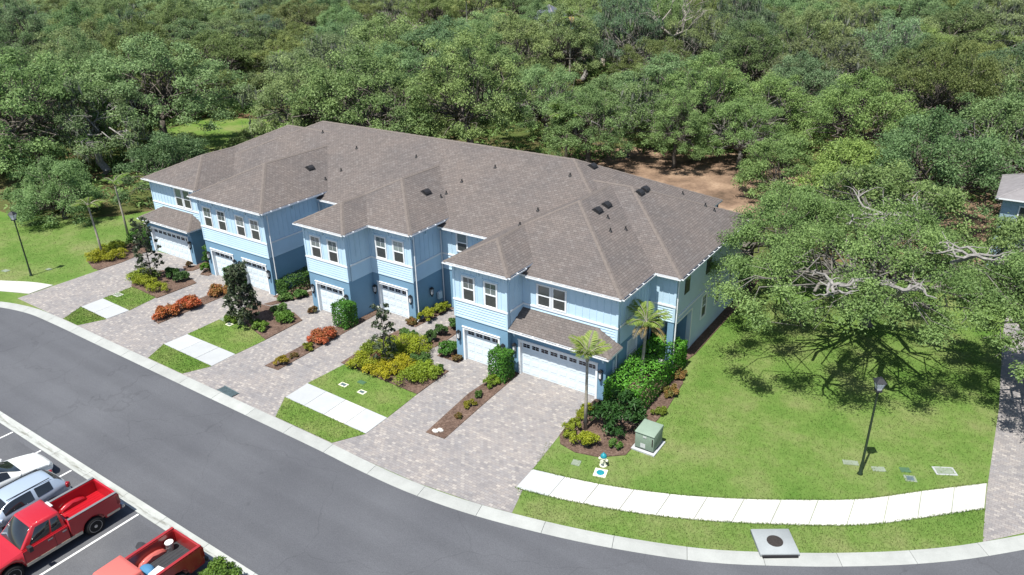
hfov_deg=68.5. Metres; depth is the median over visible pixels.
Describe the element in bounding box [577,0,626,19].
live oak
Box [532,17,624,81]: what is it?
live oak
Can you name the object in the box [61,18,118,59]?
live oak
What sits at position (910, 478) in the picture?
utility cover
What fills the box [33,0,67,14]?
live oak
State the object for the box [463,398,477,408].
orange shrub
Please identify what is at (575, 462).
utility cover
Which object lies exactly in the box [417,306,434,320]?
yellow hedge
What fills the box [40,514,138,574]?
parking line
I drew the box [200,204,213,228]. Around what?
window
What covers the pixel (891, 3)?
live oak
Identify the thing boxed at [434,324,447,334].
green shrub
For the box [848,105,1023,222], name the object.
live oak
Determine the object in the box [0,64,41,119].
live oak
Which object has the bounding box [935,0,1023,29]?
live oak
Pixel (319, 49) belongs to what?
live oak
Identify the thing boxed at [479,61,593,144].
live oak
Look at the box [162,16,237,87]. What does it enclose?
live oak
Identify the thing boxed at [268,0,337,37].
live oak
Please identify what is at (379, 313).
magnolia tree
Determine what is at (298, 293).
white flower shrub
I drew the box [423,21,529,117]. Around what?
live oak
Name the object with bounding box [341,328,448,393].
mulch bed
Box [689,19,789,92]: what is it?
live oak
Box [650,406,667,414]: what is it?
orange shrub
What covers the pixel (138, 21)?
live oak
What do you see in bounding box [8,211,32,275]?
street lamp
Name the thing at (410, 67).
live oak
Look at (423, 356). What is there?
green shrub
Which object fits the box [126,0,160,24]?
live oak
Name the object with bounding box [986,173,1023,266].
neighbour townhouse
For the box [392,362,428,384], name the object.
golden shrub
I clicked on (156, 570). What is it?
cooler box
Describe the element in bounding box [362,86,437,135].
live oak
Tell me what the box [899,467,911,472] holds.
utility cover
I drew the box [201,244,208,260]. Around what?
green bush
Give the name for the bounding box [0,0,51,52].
live oak
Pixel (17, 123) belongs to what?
live oak
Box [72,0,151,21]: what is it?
live oak
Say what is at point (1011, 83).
live oak
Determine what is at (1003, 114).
live oak
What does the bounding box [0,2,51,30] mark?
live oak
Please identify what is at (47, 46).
live oak
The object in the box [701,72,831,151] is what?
live oak
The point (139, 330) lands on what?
driveway
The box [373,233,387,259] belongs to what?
window
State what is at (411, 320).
red shrub
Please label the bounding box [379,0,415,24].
live oak
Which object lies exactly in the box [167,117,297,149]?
meadow
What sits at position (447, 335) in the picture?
mulch bed
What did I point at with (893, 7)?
live oak
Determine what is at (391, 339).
golden shrub
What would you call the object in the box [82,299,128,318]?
sidewalk
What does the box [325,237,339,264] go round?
window
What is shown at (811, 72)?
live oak
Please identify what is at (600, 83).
live oak
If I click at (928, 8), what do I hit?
live oak
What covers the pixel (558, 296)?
window
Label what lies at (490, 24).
live oak
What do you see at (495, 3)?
live oak
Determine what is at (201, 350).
sidewalk
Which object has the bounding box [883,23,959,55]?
live oak
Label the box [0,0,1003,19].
wood
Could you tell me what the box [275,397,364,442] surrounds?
lawn
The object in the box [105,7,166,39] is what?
live oak
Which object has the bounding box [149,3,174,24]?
live oak
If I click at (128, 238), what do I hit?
green bush
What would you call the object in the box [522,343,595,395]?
garage door
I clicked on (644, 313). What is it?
palm tree
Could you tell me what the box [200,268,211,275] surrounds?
mulch bed
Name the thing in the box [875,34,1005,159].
live oak
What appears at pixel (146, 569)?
tarp
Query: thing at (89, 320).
lawn
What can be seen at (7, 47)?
live oak
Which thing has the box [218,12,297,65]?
live oak
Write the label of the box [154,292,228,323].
mulch bed
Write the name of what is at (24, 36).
live oak
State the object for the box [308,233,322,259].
window
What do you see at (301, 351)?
mulch bed
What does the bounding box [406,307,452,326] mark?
mulch bed
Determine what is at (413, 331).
grey shrub
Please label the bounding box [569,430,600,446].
golden shrub
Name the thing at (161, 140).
live oak
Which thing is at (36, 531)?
pickup truck
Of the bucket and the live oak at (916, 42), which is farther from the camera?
the live oak at (916, 42)
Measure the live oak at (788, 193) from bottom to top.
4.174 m
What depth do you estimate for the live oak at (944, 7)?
132.47 m
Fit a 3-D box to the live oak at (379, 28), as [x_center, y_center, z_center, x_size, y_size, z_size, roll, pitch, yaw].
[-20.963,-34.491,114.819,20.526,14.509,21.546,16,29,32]
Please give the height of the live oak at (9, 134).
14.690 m
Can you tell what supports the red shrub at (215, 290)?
on the mulch bed at (206, 299)
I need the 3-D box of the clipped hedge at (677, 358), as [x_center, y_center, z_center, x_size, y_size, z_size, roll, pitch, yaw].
[7.512,4.737,41.893,2.321,2.004,6.917,15,29,31]
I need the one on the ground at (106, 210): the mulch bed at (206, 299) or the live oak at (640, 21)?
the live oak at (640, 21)
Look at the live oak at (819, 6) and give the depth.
140.32 m
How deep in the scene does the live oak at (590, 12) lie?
140.00 m
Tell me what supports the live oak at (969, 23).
on the ground at (106, 210)
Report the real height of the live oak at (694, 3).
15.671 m
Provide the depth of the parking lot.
31.91 m
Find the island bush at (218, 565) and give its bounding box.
[197,555,242,574]
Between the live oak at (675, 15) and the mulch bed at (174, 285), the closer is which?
the mulch bed at (174, 285)
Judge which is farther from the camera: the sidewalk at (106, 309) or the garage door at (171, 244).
the garage door at (171, 244)
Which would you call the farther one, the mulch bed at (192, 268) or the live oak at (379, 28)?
the live oak at (379, 28)
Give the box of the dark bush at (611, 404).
[588,388,647,436]
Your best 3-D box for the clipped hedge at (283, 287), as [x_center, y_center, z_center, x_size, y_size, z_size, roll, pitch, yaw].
[-15.499,-0.569,55.176,1.473,1.389,3.996,15,29,31]
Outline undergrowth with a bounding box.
[0,54,1022,257]
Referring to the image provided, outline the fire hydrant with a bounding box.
[598,452,608,467]
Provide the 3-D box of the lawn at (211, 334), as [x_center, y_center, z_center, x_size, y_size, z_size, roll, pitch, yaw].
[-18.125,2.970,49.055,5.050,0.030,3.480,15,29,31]
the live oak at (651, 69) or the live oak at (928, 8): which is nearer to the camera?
the live oak at (651, 69)
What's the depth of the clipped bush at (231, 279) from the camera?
55.08 m
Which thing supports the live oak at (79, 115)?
on the ground at (106, 210)
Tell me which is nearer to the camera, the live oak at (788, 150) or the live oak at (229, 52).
the live oak at (788, 150)
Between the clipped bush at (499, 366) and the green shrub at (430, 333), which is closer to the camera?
the clipped bush at (499, 366)
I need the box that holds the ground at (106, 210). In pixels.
[0,0,1023,545]
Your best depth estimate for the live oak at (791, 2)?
177.99 m
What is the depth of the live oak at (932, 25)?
121.91 m
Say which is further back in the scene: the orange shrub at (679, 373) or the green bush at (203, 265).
the green bush at (203, 265)
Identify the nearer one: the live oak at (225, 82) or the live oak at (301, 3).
the live oak at (225, 82)
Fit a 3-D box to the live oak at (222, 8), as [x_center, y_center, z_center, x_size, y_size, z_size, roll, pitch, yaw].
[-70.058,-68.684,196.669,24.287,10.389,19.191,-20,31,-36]
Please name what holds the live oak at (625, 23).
on the ground at (106, 210)
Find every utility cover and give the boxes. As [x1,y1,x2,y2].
[338,382,348,386]
[357,389,366,394]
[571,459,580,465]
[842,459,858,465]
[871,466,885,471]
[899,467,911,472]
[903,475,916,481]
[931,466,957,475]
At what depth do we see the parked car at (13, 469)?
35.37 m
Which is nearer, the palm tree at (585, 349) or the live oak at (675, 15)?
the palm tree at (585, 349)
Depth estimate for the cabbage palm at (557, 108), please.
80.73 m
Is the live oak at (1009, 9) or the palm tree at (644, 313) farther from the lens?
the live oak at (1009, 9)
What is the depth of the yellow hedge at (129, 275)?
56.91 m
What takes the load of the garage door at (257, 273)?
in the townhouse row
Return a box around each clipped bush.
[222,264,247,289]
[330,297,358,329]
[487,344,514,383]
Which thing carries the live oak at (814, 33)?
on the ground at (106, 210)
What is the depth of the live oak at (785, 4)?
168.09 m
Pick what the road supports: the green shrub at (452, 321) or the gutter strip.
the gutter strip
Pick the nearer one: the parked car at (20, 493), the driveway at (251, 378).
the parked car at (20, 493)
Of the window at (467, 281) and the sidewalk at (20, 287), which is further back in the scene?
the sidewalk at (20, 287)
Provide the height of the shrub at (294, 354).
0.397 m
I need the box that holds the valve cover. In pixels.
[593,468,607,477]
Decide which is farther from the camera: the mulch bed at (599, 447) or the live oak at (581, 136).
the live oak at (581, 136)
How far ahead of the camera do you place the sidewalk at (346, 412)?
40.83 m
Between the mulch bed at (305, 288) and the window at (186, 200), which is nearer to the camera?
the mulch bed at (305, 288)
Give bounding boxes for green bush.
[125,228,149,244]
[199,262,209,271]
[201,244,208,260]
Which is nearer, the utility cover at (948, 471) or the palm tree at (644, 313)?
the utility cover at (948, 471)
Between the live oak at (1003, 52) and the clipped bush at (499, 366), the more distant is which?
the live oak at (1003, 52)
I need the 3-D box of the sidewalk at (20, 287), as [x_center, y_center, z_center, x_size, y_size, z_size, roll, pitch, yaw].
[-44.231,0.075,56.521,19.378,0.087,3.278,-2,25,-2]
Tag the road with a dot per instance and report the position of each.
(256, 497)
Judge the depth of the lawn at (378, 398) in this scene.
42.40 m
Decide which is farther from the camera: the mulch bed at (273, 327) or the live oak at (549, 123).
the live oak at (549, 123)
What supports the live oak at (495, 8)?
on the ground at (106, 210)
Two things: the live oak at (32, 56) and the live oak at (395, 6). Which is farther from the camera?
the live oak at (395, 6)
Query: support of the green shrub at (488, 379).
on the mulch bed at (448, 423)
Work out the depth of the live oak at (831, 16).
149.70 m
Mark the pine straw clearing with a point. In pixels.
(710, 175)
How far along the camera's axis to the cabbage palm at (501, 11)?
140.22 m
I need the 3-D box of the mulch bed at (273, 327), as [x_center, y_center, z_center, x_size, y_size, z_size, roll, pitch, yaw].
[-16.855,2.141,50.817,5.080,0.080,3.630,15,29,31]
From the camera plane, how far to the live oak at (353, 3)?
195.86 m
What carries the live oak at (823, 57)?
on the ground at (106, 210)
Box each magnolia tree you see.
[128,216,164,276]
[222,260,261,324]
[369,303,397,360]
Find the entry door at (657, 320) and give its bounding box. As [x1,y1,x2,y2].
[649,320,658,354]
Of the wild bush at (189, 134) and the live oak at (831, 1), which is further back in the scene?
the live oak at (831, 1)
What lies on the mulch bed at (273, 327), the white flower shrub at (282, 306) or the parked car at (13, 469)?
the white flower shrub at (282, 306)
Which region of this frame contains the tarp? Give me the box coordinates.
[140,564,154,574]
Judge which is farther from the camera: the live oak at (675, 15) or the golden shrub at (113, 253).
the live oak at (675, 15)
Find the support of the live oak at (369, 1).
on the ground at (106, 210)
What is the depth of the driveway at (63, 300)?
56.08 m
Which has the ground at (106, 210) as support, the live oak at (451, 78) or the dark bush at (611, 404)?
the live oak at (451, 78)
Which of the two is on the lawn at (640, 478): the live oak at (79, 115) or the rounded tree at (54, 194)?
the rounded tree at (54, 194)
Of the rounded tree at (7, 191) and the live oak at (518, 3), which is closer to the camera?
the rounded tree at (7, 191)
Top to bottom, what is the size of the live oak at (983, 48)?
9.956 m
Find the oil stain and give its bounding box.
[135,542,145,548]
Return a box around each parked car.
[0,453,52,486]
[0,469,70,532]
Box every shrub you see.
[84,247,108,262]
[95,240,127,251]
[101,247,127,259]
[150,269,160,277]
[151,303,179,319]
[164,266,179,277]
[172,271,189,281]
[175,294,202,308]
[185,261,192,266]
[207,283,228,296]
[224,311,242,322]
[249,318,269,331]
[269,302,287,312]
[273,309,294,322]
[273,354,288,364]
[276,292,293,300]
[289,352,298,357]
[293,289,307,297]
[302,342,312,350]
[306,325,336,343]
[307,305,317,312]
[345,350,379,368]
[359,335,386,353]
[361,359,397,379]
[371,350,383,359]
[377,335,398,354]
[379,344,402,360]
[384,352,416,372]
[391,332,431,355]
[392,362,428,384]
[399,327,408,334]
[405,316,416,324]
[406,330,418,337]
[410,351,431,363]
[411,358,443,379]
[423,329,437,341]
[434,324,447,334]
[448,317,455,328]
[451,354,462,360]
[454,412,462,418]
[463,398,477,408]
[474,389,482,396]
[482,374,499,387]
[561,417,581,437]
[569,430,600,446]
[575,402,595,418]
[608,437,622,448]
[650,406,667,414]
[662,383,679,397]
[673,367,687,378]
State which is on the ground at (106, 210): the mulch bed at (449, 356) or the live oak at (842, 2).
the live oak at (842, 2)
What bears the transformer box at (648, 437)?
on the lawn at (640, 478)
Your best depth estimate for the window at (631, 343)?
42.48 m
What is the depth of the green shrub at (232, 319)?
50.19 m
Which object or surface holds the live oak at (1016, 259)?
on the lawn at (640, 478)
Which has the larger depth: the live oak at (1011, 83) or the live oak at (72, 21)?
the live oak at (72, 21)
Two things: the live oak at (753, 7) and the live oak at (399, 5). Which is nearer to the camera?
the live oak at (753, 7)
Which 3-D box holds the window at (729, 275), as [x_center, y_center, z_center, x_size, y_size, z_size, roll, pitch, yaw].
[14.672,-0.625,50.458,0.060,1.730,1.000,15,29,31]
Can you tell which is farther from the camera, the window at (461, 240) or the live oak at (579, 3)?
the live oak at (579, 3)
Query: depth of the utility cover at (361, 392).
42.20 m
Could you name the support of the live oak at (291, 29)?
on the ground at (106, 210)
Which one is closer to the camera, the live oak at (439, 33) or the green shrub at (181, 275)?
the green shrub at (181, 275)
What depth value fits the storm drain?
30.96 m
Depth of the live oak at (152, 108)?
88.19 m
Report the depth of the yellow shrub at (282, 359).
44.97 m
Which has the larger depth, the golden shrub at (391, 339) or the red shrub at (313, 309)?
the red shrub at (313, 309)
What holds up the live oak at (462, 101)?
on the ground at (106, 210)
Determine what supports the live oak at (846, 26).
on the ground at (106, 210)
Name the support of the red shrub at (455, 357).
on the mulch bed at (449, 356)
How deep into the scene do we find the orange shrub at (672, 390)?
41.20 m
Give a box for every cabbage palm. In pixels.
[269,49,286,107]
[461,0,475,23]
[495,6,514,40]
[547,102,584,157]
[562,9,583,86]
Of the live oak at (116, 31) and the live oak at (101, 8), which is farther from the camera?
the live oak at (101, 8)
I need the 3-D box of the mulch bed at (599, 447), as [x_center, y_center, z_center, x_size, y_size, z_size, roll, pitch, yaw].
[6.406,6.311,40.763,3.780,0.065,10.650,15,29,31]
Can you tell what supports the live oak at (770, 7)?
on the ground at (106, 210)
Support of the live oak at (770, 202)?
on the lawn at (640, 478)
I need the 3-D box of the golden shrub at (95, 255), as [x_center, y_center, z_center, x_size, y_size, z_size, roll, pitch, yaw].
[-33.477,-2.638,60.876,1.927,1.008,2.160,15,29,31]
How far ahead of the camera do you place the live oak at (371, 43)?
105.08 m
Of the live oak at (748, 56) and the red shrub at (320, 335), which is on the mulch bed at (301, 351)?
the red shrub at (320, 335)
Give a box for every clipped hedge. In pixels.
[275,266,310,295]
[602,332,687,414]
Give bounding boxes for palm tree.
[70,196,105,257]
[100,172,129,234]
[568,330,611,429]
[625,299,672,386]
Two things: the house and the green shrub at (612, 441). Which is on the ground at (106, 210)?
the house
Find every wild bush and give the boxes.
[165,131,204,159]
[227,136,248,147]
[235,127,268,142]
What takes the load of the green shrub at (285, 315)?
on the mulch bed at (273, 327)
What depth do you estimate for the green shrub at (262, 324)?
49.19 m
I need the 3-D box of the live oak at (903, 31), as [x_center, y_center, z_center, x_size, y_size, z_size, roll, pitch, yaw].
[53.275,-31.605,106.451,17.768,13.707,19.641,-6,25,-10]
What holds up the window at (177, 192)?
in the townhouse row
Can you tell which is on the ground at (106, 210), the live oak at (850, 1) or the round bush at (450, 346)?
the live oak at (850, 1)
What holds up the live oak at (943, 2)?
on the ground at (106, 210)
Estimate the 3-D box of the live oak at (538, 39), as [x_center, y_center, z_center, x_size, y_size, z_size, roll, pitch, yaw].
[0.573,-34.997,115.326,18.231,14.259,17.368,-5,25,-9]
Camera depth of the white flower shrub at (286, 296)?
53.19 m
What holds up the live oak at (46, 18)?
on the ground at (106, 210)
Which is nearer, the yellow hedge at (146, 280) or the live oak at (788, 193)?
the yellow hedge at (146, 280)
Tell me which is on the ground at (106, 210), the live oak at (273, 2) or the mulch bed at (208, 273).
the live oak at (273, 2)
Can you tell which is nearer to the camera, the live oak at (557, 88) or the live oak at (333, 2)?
the live oak at (557, 88)
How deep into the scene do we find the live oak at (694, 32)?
121.31 m
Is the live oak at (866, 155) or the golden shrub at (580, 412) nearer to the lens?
the golden shrub at (580, 412)
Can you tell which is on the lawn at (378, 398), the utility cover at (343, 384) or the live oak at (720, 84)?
the utility cover at (343, 384)
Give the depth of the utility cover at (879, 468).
35.38 m
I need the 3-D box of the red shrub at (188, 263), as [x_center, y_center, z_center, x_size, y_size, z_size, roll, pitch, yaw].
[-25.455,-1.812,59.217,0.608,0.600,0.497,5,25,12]
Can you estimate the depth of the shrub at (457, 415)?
39.66 m
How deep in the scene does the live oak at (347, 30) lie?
119.54 m
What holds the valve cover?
on the lawn at (640, 478)
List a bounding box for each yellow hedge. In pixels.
[125,266,152,281]
[132,274,168,291]
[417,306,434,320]
[434,301,450,312]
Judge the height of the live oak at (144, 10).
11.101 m
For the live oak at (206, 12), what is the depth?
166.48 m
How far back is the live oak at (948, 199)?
53.10 m
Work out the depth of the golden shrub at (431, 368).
43.40 m
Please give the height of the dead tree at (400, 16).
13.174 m
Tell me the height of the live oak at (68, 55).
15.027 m
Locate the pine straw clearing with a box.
[562,146,1000,265]
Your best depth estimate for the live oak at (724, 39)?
113.34 m
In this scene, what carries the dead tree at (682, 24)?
on the ground at (106, 210)
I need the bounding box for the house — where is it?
[529,4,575,35]
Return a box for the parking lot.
[0,429,206,574]
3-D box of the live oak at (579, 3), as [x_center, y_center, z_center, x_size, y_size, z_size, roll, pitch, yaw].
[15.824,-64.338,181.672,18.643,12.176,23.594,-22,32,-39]
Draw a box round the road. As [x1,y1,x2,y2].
[0,307,1023,574]
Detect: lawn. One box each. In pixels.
[0,210,1023,552]
[64,307,105,324]
[103,287,155,309]
[149,344,210,373]
[188,316,265,353]
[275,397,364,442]
[308,365,416,417]
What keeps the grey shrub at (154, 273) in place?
on the mulch bed at (174, 285)
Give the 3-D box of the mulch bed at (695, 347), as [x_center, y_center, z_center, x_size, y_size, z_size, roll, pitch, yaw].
[14.019,1.969,49.941,0.610,0.065,14.700,15,29,31]
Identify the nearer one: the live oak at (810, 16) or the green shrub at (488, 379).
the green shrub at (488, 379)
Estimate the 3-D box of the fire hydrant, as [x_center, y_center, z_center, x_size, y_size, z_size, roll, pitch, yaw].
[4.357,8.187,35.851,0.480,0.770,0.405,15,29,31]
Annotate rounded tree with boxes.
[0,171,64,209]
[6,155,109,228]
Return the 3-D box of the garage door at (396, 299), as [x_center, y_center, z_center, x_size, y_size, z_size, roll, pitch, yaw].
[-7.815,0.852,50.721,2.440,2.130,0.095,15,29,31]
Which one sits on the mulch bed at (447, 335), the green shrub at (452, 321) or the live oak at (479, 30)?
the green shrub at (452, 321)
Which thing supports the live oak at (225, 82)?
on the ground at (106, 210)
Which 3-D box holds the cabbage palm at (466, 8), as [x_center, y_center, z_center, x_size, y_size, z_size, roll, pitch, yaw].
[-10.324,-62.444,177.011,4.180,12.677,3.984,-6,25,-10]
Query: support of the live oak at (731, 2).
on the ground at (106, 210)
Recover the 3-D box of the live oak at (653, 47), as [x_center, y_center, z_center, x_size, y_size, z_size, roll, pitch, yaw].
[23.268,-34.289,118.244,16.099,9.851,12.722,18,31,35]
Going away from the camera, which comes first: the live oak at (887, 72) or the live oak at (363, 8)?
the live oak at (887, 72)
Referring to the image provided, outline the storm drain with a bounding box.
[750,529,799,558]
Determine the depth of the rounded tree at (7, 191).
72.57 m
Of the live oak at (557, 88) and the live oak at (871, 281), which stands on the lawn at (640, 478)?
the live oak at (871, 281)
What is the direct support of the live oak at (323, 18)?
on the ground at (106, 210)
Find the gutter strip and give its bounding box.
[0,411,256,574]
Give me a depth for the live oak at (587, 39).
120.31 m
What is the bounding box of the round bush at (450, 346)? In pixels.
[438,340,456,354]
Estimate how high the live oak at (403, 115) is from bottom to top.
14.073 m
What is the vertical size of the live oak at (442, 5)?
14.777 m
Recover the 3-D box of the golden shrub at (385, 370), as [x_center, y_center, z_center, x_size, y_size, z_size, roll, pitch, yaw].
[-7.632,4.759,43.837,2.190,0.860,1.468,15,29,31]
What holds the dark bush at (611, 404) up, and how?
on the mulch bed at (599, 447)
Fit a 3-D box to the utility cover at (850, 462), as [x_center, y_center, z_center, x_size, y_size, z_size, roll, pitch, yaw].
[16.159,8.373,35.897,0.700,0.070,0.350,4,25,10]
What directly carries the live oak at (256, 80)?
on the ground at (106, 210)
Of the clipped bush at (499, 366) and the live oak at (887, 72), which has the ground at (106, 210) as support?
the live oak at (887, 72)
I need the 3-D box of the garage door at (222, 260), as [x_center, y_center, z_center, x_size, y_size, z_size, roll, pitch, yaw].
[-21.537,-1.681,56.822,2.440,2.130,0.095,15,29,31]
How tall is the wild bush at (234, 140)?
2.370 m
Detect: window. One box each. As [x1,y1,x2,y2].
[173,188,184,207]
[181,190,192,209]
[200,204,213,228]
[214,208,227,232]
[233,213,246,237]
[247,217,261,241]
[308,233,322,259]
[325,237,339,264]
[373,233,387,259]
[390,237,404,264]
[455,233,467,251]
[460,273,475,302]
[482,279,497,309]
[536,283,550,308]
[551,287,566,312]
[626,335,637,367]
[684,275,690,294]
[700,290,707,319]
[706,256,711,274]
[714,277,721,305]
[728,269,733,283]
[1016,206,1023,219]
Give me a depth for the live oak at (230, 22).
149.35 m
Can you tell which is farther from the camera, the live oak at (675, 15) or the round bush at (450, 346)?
the live oak at (675, 15)
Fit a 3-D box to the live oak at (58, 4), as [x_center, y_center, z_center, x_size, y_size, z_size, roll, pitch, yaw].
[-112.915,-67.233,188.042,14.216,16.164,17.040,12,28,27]
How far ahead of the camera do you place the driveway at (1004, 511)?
35.82 m
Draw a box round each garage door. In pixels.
[154,229,191,261]
[215,252,232,275]
[246,262,268,290]
[320,284,343,313]
[381,284,407,317]
[467,330,497,366]
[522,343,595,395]
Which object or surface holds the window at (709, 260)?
in the townhouse row
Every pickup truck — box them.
[0,477,124,574]
[93,527,208,574]
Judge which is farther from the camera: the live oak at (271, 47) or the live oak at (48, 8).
the live oak at (48, 8)
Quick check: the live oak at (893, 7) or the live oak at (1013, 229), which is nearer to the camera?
the live oak at (1013, 229)
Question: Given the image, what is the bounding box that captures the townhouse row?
[137,121,755,399]
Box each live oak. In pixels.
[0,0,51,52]
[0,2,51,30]
[0,25,38,55]
[0,43,34,68]
[0,45,32,115]
[0,46,125,181]
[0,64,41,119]
[0,80,89,169]
[4,73,66,135]
[13,9,61,44]
[14,76,161,174]
[17,26,108,86]
[29,41,60,59]
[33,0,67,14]
[38,0,134,50]
[39,0,95,17]
[42,28,142,148]
[44,8,107,40]
[49,0,98,38]
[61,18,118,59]
[71,30,256,141]
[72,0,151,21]
[86,0,129,25]
[97,24,181,94]
[102,14,194,115]
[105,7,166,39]
[108,130,210,208]
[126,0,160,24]
[127,47,202,99]
[128,2,159,14]
[135,0,201,46]
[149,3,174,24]
[155,29,276,93]
[158,0,218,46]
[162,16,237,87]
[165,1,210,33]
[174,69,269,114]
[188,17,255,47]
[197,9,288,82]
[206,9,240,27]
[207,3,242,17]
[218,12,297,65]
[233,31,408,133]
[234,0,288,23]
[235,3,290,28]
[241,0,292,13]
[241,31,312,85]
[244,46,308,101]
[245,21,336,70]
[246,48,366,133]
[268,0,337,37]
[276,42,445,137]
[281,0,330,13]
[287,0,367,31]
[293,18,355,49]
[307,4,362,38]
[317,0,374,22]
[324,18,377,36]
[327,36,435,89]
[331,11,439,87]
[339,1,356,21]
[339,18,421,55]
[343,2,398,24]
[350,41,449,118]
[354,0,393,18]
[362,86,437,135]
[370,0,423,25]
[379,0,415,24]
[394,25,538,142]
[395,0,455,37]
[396,15,496,98]
[417,0,464,27]
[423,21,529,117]
[424,72,491,137]
[448,0,505,29]
[452,7,522,47]
[455,0,487,27]
[468,9,564,79]
[470,0,513,15]
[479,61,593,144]
[481,15,536,54]
[489,0,551,16]
[495,21,564,76]
[511,0,571,39]
[512,2,602,74]
[519,0,567,12]
[523,75,570,127]
[530,75,578,100]
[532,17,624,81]
[539,0,612,17]
[539,84,646,162]
[565,7,618,72]
[572,0,667,71]
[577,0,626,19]
[577,68,689,157]
[583,70,646,118]
[588,5,624,30]
[603,36,699,85]
[609,9,640,63]
[610,62,664,90]
[613,50,725,137]
[620,0,693,66]
[624,0,685,26]
[634,85,719,168]
[644,5,754,81]
[650,2,712,55]
[650,49,759,149]
[672,98,796,168]
[675,65,751,117]
[685,0,734,18]
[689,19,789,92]
[690,0,788,54]
[699,186,1023,349]
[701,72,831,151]
[705,0,757,10]
[707,176,856,284]
[709,14,793,80]
[730,134,820,206]
[747,42,866,100]
[748,3,797,26]
[750,35,903,122]
[751,49,850,135]
[757,0,805,12]
[759,0,808,19]
[759,5,833,59]
[765,185,837,230]
[771,0,857,38]
[779,21,863,45]
[785,158,984,271]
[788,66,933,171]
[789,136,918,222]
[794,6,857,35]
[815,0,871,4]
[815,1,894,84]
[822,0,868,20]
[822,12,932,86]
[824,0,856,8]
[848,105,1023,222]
[856,0,931,24]
[861,35,973,115]
[868,0,917,26]
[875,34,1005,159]
[877,32,969,95]
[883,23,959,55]
[897,16,958,44]
[898,0,951,29]
[909,4,1021,55]
[910,91,1023,204]
[920,0,1010,41]
[935,0,993,7]
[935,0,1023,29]
[941,0,1023,48]
[941,212,1023,294]
[945,56,1023,146]
[954,248,1023,382]
[957,25,1023,60]
[957,39,1023,89]
[970,42,1023,101]
[980,59,1023,141]
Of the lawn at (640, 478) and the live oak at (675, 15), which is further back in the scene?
the live oak at (675, 15)
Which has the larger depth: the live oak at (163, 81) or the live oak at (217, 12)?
the live oak at (217, 12)
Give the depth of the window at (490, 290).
42.31 m
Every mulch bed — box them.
[88,242,150,269]
[131,270,195,297]
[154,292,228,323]
[183,260,209,270]
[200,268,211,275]
[240,304,302,338]
[265,291,311,305]
[265,309,376,369]
[273,281,310,299]
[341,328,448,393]
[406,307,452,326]
[422,325,455,349]
[426,372,519,438]
[437,349,463,362]
[559,363,682,456]
[684,279,758,359]
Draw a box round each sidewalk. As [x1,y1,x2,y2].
[0,280,52,293]
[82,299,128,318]
[165,334,234,365]
[286,383,386,433]
[516,469,986,525]
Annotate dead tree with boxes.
[384,9,419,29]
[639,0,712,68]
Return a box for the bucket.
[164,539,173,551]
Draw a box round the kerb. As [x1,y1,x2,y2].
[0,302,1023,566]
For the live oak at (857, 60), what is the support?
on the ground at (106, 210)
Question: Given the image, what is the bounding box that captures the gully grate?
[217,386,239,397]
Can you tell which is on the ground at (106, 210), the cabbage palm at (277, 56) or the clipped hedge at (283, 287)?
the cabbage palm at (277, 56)
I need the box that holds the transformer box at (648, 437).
[631,419,665,456]
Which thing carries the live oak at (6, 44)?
on the ground at (106, 210)
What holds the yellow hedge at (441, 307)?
on the mulch bed at (421, 321)
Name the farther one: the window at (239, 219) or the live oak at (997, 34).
the live oak at (997, 34)
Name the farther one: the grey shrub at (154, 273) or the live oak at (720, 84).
the live oak at (720, 84)
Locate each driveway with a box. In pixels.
[18,250,209,321]
[70,270,311,365]
[165,296,454,428]
[302,335,593,512]
[983,286,1023,541]
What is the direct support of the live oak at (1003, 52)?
on the ground at (106, 210)
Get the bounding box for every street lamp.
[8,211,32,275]
[857,376,886,475]
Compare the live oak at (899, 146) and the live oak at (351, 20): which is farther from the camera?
the live oak at (351, 20)
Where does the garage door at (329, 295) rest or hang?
in the townhouse row
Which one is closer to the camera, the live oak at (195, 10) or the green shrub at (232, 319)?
the green shrub at (232, 319)
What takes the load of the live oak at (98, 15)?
on the ground at (106, 210)
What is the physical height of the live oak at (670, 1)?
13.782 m
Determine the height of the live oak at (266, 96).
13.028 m
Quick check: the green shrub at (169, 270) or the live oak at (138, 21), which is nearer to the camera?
the green shrub at (169, 270)
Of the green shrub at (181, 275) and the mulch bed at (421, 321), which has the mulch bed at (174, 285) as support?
the green shrub at (181, 275)
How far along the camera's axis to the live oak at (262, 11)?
161.24 m
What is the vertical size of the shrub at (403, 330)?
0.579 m
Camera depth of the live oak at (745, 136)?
79.78 m
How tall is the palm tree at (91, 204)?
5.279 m
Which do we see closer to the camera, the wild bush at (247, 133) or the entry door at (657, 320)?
the entry door at (657, 320)
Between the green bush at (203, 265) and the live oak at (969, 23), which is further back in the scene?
the live oak at (969, 23)
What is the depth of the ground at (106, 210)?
89.40 m
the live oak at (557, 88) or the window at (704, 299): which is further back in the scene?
the live oak at (557, 88)
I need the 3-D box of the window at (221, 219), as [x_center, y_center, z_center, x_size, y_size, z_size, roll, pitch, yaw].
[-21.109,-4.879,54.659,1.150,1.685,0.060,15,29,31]
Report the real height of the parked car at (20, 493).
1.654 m
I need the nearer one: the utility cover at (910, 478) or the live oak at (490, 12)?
the utility cover at (910, 478)
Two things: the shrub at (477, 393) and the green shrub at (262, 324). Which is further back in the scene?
the green shrub at (262, 324)
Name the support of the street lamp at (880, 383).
on the lawn at (640, 478)
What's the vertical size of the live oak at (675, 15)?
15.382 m
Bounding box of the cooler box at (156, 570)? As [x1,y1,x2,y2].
[148,566,163,574]

